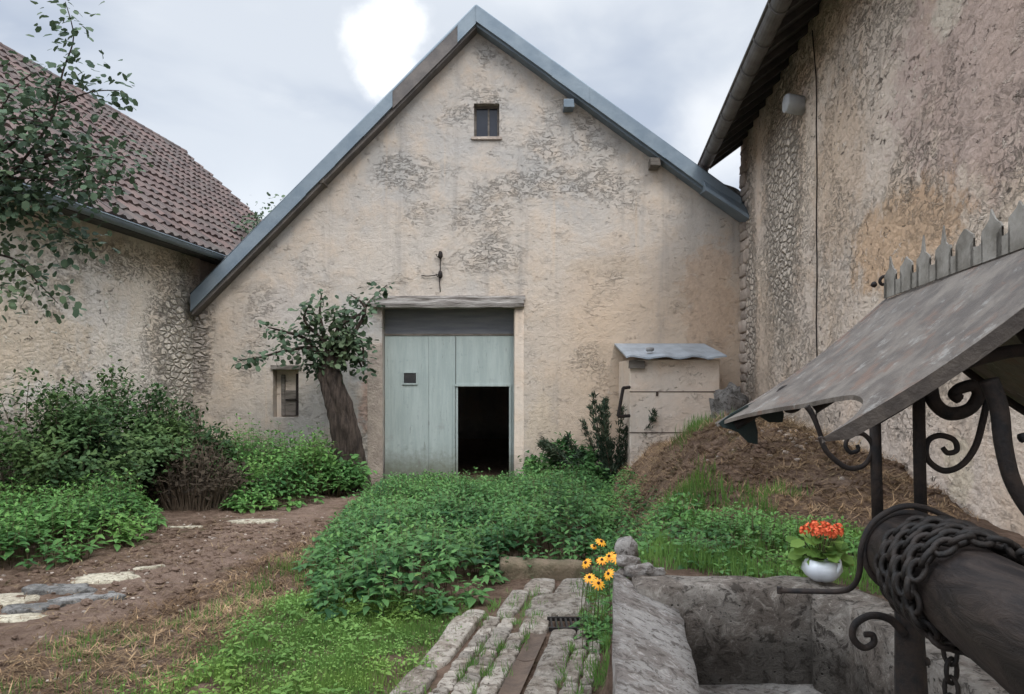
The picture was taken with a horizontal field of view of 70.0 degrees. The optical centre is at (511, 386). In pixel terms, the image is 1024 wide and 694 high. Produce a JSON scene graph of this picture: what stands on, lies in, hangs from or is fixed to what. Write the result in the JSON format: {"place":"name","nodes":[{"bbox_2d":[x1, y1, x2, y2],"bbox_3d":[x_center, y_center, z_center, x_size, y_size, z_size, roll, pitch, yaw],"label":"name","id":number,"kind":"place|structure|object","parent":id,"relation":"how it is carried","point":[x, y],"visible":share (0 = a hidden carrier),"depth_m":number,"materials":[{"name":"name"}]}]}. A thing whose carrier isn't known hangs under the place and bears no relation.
{"place":"outdoors","nodes":[
{"label":"outdoors","id":0,"kind":"place"},
{"bbox_2d":[0,0,767,218],"label":"sky","id":1,"kind":"structure","parent":0,"point":[258,93],"materials":[{"name":"white"}]},
{"bbox_2d":[390,578,605,693],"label":"cobbled paving","id":2,"kind":"structure","parent":0,"point":[563,602],"depth_m":5.03,"materials":[{"name":"grey stone"}]},
{"bbox_2d":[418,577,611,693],"bbox_3d":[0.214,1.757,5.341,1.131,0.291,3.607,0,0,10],"label":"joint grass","id":3,"kind":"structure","parent":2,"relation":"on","point":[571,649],"depth_m":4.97,"materials":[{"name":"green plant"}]},
{"bbox_2d":[547,616,591,631],"bbox_3d":[0.436,1.820,5.605,0.320,0.030,0.270,0,0,0],"label":"drain grate","id":4,"kind":"object","parent":2,"relation":"on","point":[570,619],"visible":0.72,"depth_m":5.63,"materials":[{"name":"black metal"}]},
{"bbox_2d":[581,573,597,649],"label":"coneflower","id":5,"kind":"object","parent":2,"relation":"on","point":[589,577],"visible":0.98,"depth_m":5.02,"materials":[{"name":"yellow plant"}]},
{"bbox_2d":[589,578,606,651],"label":"coneflower","id":6,"kind":"object","parent":2,"relation":"on","point":[597,583],"visible":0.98,"depth_m":4.96,"materials":[{"name":"yellow plant"}]},
{"bbox_2d":[593,557,607,634],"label":"coneflower","id":7,"kind":"object","parent":2,"relation":"on","point":[600,560],"visible":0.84,"depth_m":5.31,"materials":[{"name":"yellow plant"}]},
{"bbox_2d":[0,416,1023,693],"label":"ground","id":8,"kind":"structure","parent":0,"point":[488,457],"depth_m":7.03,"materials":[{"name":"soil"}]},
{"bbox_2d":[0,593,39,607],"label":"flagstone","id":9,"kind":"object","parent":8,"relation":"on","point":[7,599],"visible":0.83,"depth_m":6.33,"materials":[{"name":"beige stone"}]},
{"bbox_2d":[0,613,46,622],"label":"flagstone","id":10,"kind":"object","parent":8,"relation":"on","point":[13,618],"visible":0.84,"depth_m":5.77,"materials":[{"name":"beige stone"}]},
{"bbox_2d":[1,602,65,613],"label":"flagstone","id":11,"kind":"object","parent":8,"relation":"on","point":[19,608],"visible":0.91,"depth_m":6.02,"materials":[{"name":"grey stone"}]},
{"bbox_2d":[21,583,96,594],"bbox_3d":[-4.045,1.823,6.569,0.702,0.055,0.245,0,0,-4],"label":"flagstone","id":12,"kind":"object","parent":8,"relation":"on","point":[43,589],"visible":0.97,"depth_m":6.51,"materials":[{"name":"grey stone"}]},
{"bbox_2d":[0,0,153,323],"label":"overhanging tree","id":13,"kind":"object","parent":8,"relation":"on","point":[26,97],"visible":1,"depth_m":6.63,"materials":[{"name":"green plant"}]},
{"bbox_2d":[0,364,162,516],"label":"bramble bush","id":14,"kind":"object","parent":8,"relation":"on","point":[87,428],"visible":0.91,"depth_m":11.06,"materials":[{"name":"green plant"}]},
{"bbox_2d":[0,467,167,569],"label":"nettle bed","id":15,"kind":"object","parent":8,"relation":"on","point":[59,506],"visible":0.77,"depth_m":9.08,"materials":[{"name":"green plant"}]},
{"bbox_2d":[47,591,125,604],"bbox_3d":[-3.687,1.838,6.357,0.610,0.057,0.189,0,0,-23],"label":"flagstone","id":16,"kind":"object","parent":8,"relation":"on","point":[71,599],"visible":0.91,"depth_m":6.32,"materials":[{"name":"grey stone"}]},
{"bbox_2d":[71,571,140,584],"bbox_3d":[-3.855,1.842,6.987,0.616,0.059,0.375,0,0,-17],"label":"flagstone","id":17,"kind":"object","parent":8,"relation":"on","point":[102,578],"visible":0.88,"depth_m":6.95,"materials":[{"name":"beige stone"}]},
{"bbox_2d":[28,355,206,508],"bbox_3d":[-6.893,0.792,12.729,3.089,2.666,2.668,0,0,0],"label":"bramble bush","id":18,"kind":"object","parent":8,"relation":"on","point":[161,430],"visible":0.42,"depth_m":12.57,"materials":[{"name":"green plant"}]},
{"bbox_2d":[0,42,261,490],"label":"tiled house","id":19,"kind":"structure","parent":8,"relation":"on","point":[174,239],"depth_m":14.84,"materials":[{"name":"paint"}]},
{"bbox_2d":[128,564,165,570],"bbox_3d":[-3.734,1.864,7.478,0.348,0.051,0.105,0,0,-27],"label":"flagstone","id":20,"kind":"object","parent":8,"relation":"on","point":[148,567],"visible":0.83,"depth_m":7.46,"materials":[{"name":"beige stone"}]},
{"bbox_2d":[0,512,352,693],"bbox_3d":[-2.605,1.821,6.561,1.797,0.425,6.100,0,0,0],"label":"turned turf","id":21,"kind":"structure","parent":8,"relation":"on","point":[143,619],"depth_m":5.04,"materials":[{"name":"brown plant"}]},
{"bbox_2d":[0,513,354,693],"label":"pebbles","id":22,"kind":"object","parent":8,"relation":"on","point":[131,598],"visible":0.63,"depth_m":7.15,"materials":[{"name":"stone"}]},
{"bbox_2d":[168,526,202,528],"bbox_3d":[-4.678,2.015,10.456,0.485,0.047,0.061,0,0,-5],"label":"flagstone","id":23,"kind":"object","parent":8,"relation":"on","point":[188,527],"visible":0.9,"depth_m":10.44,"materials":[{"name":"beige stone"}]},
{"bbox_2d":[143,387,247,499],"bbox_3d":[-6.536,1.098,14.325,2.526,2.186,2.308,0,0,-41],"label":"bramble bush","id":24,"kind":"object","parent":8,"relation":"on","point":[197,433],"visible":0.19,"depth_m":14.18,"materials":[{"name":"green plant"}]},
{"bbox_2d":[134,435,259,511],"bbox_3d":[-5.514,1.490,12.550,2.188,1.309,1.648,0,0,0],"label":"dead bramble","id":25,"kind":"object","parent":8,"relation":"on","point":[191,489],"visible":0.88,"depth_m":12.42,"materials":[{"name":"brown plant"}]},
{"bbox_2d":[0,536,477,693],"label":"lawn grass","id":26,"kind":"structure","parent":8,"relation":"on","point":[263,642],"depth_m":4.89,"materials":[{"name":"green plant"}]},
{"bbox_2d":[224,435,282,489],"bbox_3d":[-5.848,1.668,15.885,2.367,1.210,1.521,0,0,0],"label":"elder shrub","id":27,"kind":"object","parent":8,"relation":"on","point":[259,461],"visible":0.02,"depth_m":15.85,"materials":[{"name":"green plant"}]},
{"bbox_2d":[229,519,278,523],"bbox_3d":[-3.908,2.030,10.946,0.770,0.063,0.279,0,0,0],"label":"flagstone","id":28,"kind":"object","parent":8,"relation":"on","point":[257,521],"visible":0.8,"depth_m":10.92,"materials":[{"name":"beige stone"}]},
{"bbox_2d":[231,192,284,238],"bbox_3d":[-7.232,-2.490,20.829,2.164,6.213,2.447,0,0,28],"label":"tree","id":29,"kind":"object","parent":8,"relation":"on","point":[255,213],"visible":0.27,"depth_m":20.73,"materials":[{"name":"green plant"}]},
{"bbox_2d":[176,413,372,512],"bbox_3d":[-5.348,1.418,14.319,4.778,1.776,5.068,0,0,0],"label":"nettle bed","id":30,"kind":"object","parent":8,"relation":"on","point":[270,461],"visible":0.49,"depth_m":13.96,"materials":[{"name":"green plant"}]},
{"bbox_2d":[279,436,331,488],"bbox_3d":[-4.508,1.691,16.217,1.999,1.189,1.308,0,0,23],"label":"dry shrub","id":31,"kind":"object","parent":8,"relation":"on","point":[297,451],"visible":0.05,"depth_m":16.18,"materials":[{"name":"green plant"}]},
{"bbox_2d":[231,281,394,491],"bbox_3d":[-4.137,-0.002,15.497,3.304,4.527,1.354,0,0,0],"label":"pollard tree","id":32,"kind":"object","parent":8,"relation":"on","point":[345,432],"visible":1,"depth_m":15.36,"materials":[{"name":"green plant"}]},
{"bbox_2d":[269,447,376,495],"bbox_3d":[-3.858,1.734,14.771,2.374,1.121,1.326,0,0,0],"label":"weed clump","id":33,"kind":"object","parent":8,"relation":"on","point":[353,472],"visible":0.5,"depth_m":14.57,"materials":[{"name":"green plant"}]},
{"bbox_2d":[290,458,620,621],"bbox_3d":[-0.475,1.672,11.092,5.298,1.252,11.265,0,0,0],"label":"nettle bed","id":34,"kind":"object","parent":8,"relation":"on","point":[419,505],"visible":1,"depth_m":7.97,"materials":[{"name":"green plant"}]},
{"bbox_2d":[190,5,748,484],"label":"barn","id":35,"kind":"structure","parent":8,"relation":"on","point":[568,225],"depth_m":17.00,"materials":[{"name":"paint"}]},
{"bbox_2d":[270,365,301,416],"bbox_3d":[-5.244,0.110,17.152,0.725,1.221,0.416,0,0,0],"label":"blocked window","id":36,"kind":"structure","parent":35,"relation":"in","point":[287,380],"depth_m":17.22,"materials":[{"name":"grey wood"}]},
{"bbox_2d":[421,251,442,291],"bbox_3d":[-1.852,-2.660,16.960,0.506,0.964,0.081,0,0,9],"label":"iron tie","id":37,"kind":"object","parent":35,"relation":"attached to","point":[440,256],"visible":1,"depth_m":16.91,"materials":[{"name":"black metal"}]},
{"bbox_2d":[385,334,513,478],"bbox_3d":[-1.480,0.485,17.310,3.060,3.470,0.080,0,0,0],"label":"door","id":38,"kind":"structure","parent":35,"relation":"in","point":[424,373],"depth_m":17.30,"materials":[{"name":"green paint"}]},
{"bbox_2d":[471,106,501,139],"bbox_3d":[-0.591,-6.153,17.098,0.720,0.855,0.305,0,0,0],"label":"attic window","id":39,"kind":"structure","parent":35,"relation":"in","point":[486,118],"depth_m":17.22,"materials":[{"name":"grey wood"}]},
{"bbox_2d":[498,632,546,693],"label":"drain channel","id":40,"kind":"object","parent":8,"relation":"on","point":[515,682],"visible":1,"depth_m":4.69,"materials":[{"name":"brown stone"}]},
{"bbox_2d":[499,556,590,580],"bbox_3d":[0.330,1.924,7.357,0.934,0.380,0.242,0,0,4],"label":"kerb stone","id":41,"kind":"object","parent":8,"relation":"on","point":[514,568],"visible":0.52,"depth_m":7.27,"materials":[{"name":"beige stone"}]},
{"bbox_2d":[518,431,615,482],"bbox_3d":[1.174,1.643,15.994,2.150,1.371,1.735,0,0,0],"label":"leafy shrub","id":42,"kind":"object","parent":8,"relation":"on","point":[548,463],"visible":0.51,"depth_m":15.76,"materials":[{"name":"green plant"}]},
{"bbox_2d":[577,558,592,632],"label":"coneflower","id":43,"kind":"object","parent":8,"relation":"on","point":[586,563],"visible":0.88,"depth_m":5.31,"materials":[{"name":"yellow plant"}]},
{"bbox_2d":[584,544,599,618],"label":"coneflower","id":44,"kind":"object","parent":8,"relation":"on","point":[593,546],"visible":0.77,"depth_m":5.61,"materials":[{"name":"yellow plant"}]},
{"bbox_2d":[535,392,657,487],"bbox_3d":[1.916,1.228,15.739,2.875,2.338,1.217,0,0,0],"label":"juniper","id":45,"kind":"object","parent":8,"relation":"on","point":[604,443],"visible":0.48,"depth_m":15.61,"materials":[{"name":"green plant"}]},
{"bbox_2d":[594,538,605,620],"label":"coneflower","id":46,"kind":"object","parent":8,"relation":"on","point":[601,542],"visible":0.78,"depth_m":5.51,"materials":[{"name":"yellow plant"}]},
{"bbox_2d":[598,569,614,638],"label":"coneflower","id":47,"kind":"object","parent":8,"relation":"on","point":[608,574],"visible":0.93,"depth_m":5.12,"materials":[{"name":"yellow plant"}]},
{"bbox_2d":[597,551,615,622],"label":"coneflower","id":48,"kind":"object","parent":8,"relation":"on","point":[609,555],"visible":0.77,"depth_m":5.42,"materials":[{"name":"yellow plant"}]},
{"bbox_2d":[607,554,620,624],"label":"coneflower","id":49,"kind":"object","parent":8,"relation":"on","point":[614,558],"visible":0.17,"depth_m":5.21,"materials":[{"name":"yellow plant"}]},
{"bbox_2d":[616,568,627,576],"bbox_3d":[0.640,1.060,4.170,0.109,0.050,0.076,0,0,0],"label":"loose stone","id":50,"kind":"object","parent":8,"relation":"on","point":[620,571],"visible":0.36,"depth_m":4.14,"materials":[{"name":"grey stone"}]},
{"bbox_2d":[614,343,726,467],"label":"outhouse","id":51,"kind":"structure","parent":8,"relation":"on","point":[678,389],"depth_m":15.40,"materials":[{"name":"beige paint"}]},
{"bbox_2d":[617,386,630,417],"bbox_3d":[2.329,0.319,15.227,0.318,0.678,0.106,0,0,-20],"label":"metal bracket","id":52,"kind":"object","parent":51,"relation":"attached to","point":[623,388],"visible":1,"depth_m":15.19,"materials":[{"name":"metal"}]},
{"bbox_2d":[646,347,653,351],"bbox_3d":[2.944,-0.792,15.606,0.182,0.094,0.162,0,0,0],"label":"stone","id":53,"kind":"object","parent":51,"relation":"on","point":[648,349],"visible":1,"depth_m":15.54,"materials":[{"name":"grey stone"}]},
{"bbox_2d":[569,466,864,652],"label":"bank weeds","id":54,"kind":"object","parent":8,"relation":"on","point":[768,530],"visible":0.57,"depth_m":5.60,"materials":[{"name":"green plant"}]},
{"bbox_2d":[707,382,748,421],"bbox_3d":[3.997,1.040,13.447,1.116,2.255,0.888,0,0,0],"label":"boulder","id":55,"kind":"object","parent":8,"relation":"on","point":[730,397],"visible":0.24,"depth_m":13.21,"materials":[{"name":"grey stone"}]},
{"bbox_2d":[630,412,911,492],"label":"mound stalks","id":56,"kind":"object","parent":8,"relation":"on","point":[749,446],"visible":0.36,"depth_m":8.76,"materials":[{"name":"plant"}]},
{"bbox_2d":[706,425,861,479],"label":"rubble chips","id":57,"kind":"object","parent":8,"relation":"on","point":[798,459],"visible":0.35,"depth_m":8.12,"materials":[{"name":"stone"}]},
{"bbox_2d":[613,412,969,538],"bbox_3d":[2.938,1.070,9.334,3.313,1.604,5.842,0,0,4],"label":"mound straw","id":58,"kind":"object","parent":8,"relation":"on","point":[712,423],"visible":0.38,"depth_m":7.96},
{"bbox_2d":[610,412,992,537],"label":"mound roots","id":59,"kind":"object","parent":8,"relation":"on","point":[753,466],"visible":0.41,"depth_m":7.56,"materials":[{"name":"brown plant"}]},
{"bbox_2d":[612,572,1008,693],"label":"stone basin","id":60,"kind":"object","parent":8,"relation":"on","point":[673,634],"visible":0.88,"depth_m":3.78,"materials":[{"name":"grey stone"}]},
{"bbox_2d":[624,562,653,577],"bbox_3d":[0.715,1.035,4.126,0.165,0.085,0.132,0,0,7],"label":"loose stone","id":61,"kind":"object","parent":60,"relation":"on","point":[646,568],"visible":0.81,"depth_m":4.07,"materials":[{"name":"grey stone"}]},
{"bbox_2d":[616,555,640,566],"bbox_3d":[0.663,0.997,4.168,0.140,0.066,0.110,0,0,0],"label":"loose stone","id":62,"kind":"object","parent":61,"relation":"on","point":[623,560],"visible":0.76,"depth_m":4.13,"materials":[{"name":"grey stone"}]},
{"bbox_2d":[614,536,638,556],"bbox_3d":[0.718,1.024,4.602,0.153,0.164,0.123,0,0,27],"label":"loose stone","id":63,"kind":"object","parent":62,"relation":"on","point":[627,545],"visible":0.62,"depth_m":4.56,"materials":[{"name":"grey stone"}]},
{"bbox_2d":[651,567,665,575],"bbox_3d":[0.797,1.047,4.118,0.144,0.073,0.115,0,0,0],"label":"loose stone","id":64,"kind":"object","parent":60,"relation":"on","point":[659,571],"visible":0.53,"depth_m":4.08,"materials":[{"name":"grey stone"}]},
{"bbox_2d":[801,558,842,581],"bbox_3d":[1.693,0.979,3.980,0.210,0.142,0.214,0,0,0],"label":"flower pot","id":65,"kind":"object","parent":60,"relation":"on","point":[823,571],"visible":0.73,"depth_m":3.90,"materials":[{"name":"white ceramic"}]},
{"bbox_2d":[785,520,854,567],"bbox_3d":[1.688,0.859,4.000,0.323,0.256,0.304,0,0,40],"label":"geranium","id":66,"kind":"object","parent":65,"relation":"in","point":[834,548],"visible":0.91,"depth_m":3.97,"materials":[{"name":"green plant"}]},
{"bbox_2d":[715,201,1023,693],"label":"well head","id":67,"kind":"object","parent":60,"relation":"on","point":[914,345],"visible":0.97,"depth_m":1.96},
{"bbox_2d":[873,515,1023,693],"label":"chain","id":68,"kind":"object","parent":67,"relation":"hanging from","point":[899,592],"visible":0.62,"depth_m":1.55,"materials":[{"name":"grey metal"}]},
{"bbox_2d":[697,0,1023,535],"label":"tall house","id":69,"kind":"structure","parent":8,"relation":"on","point":[920,118],"depth_m":9.04,"materials":[{"name":"paint"}]},
{"bbox_2d":[782,93,805,115],"bbox_3d":[4.637,-4.575,11.885,0.431,0.348,0.295,0,0,-5],"label":"vent pipe","id":70,"kind":"object","parent":69,"relation":"attached to","point":[794,104],"visible":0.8,"depth_m":11.77,"materials":[{"name":"grey metal"}]},
{"bbox_2d":[812,30,817,416],"bbox_3d":[4.630,-1.451,11.190,0.025,8.102,0.237,0,0,7],"label":"cable","id":71,"kind":"object","parent":69,"relation":"attached to","point":[816,191],"visible":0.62,"depth_m":11.10,"materials":[{"name":"metal"}]},
{"bbox_2d":[638,408,881,594],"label":"bank grass","id":72,"kind":"structure","parent":0,"point":[730,553],"depth_m":4.95,"materials":[{"name":"green plant"}]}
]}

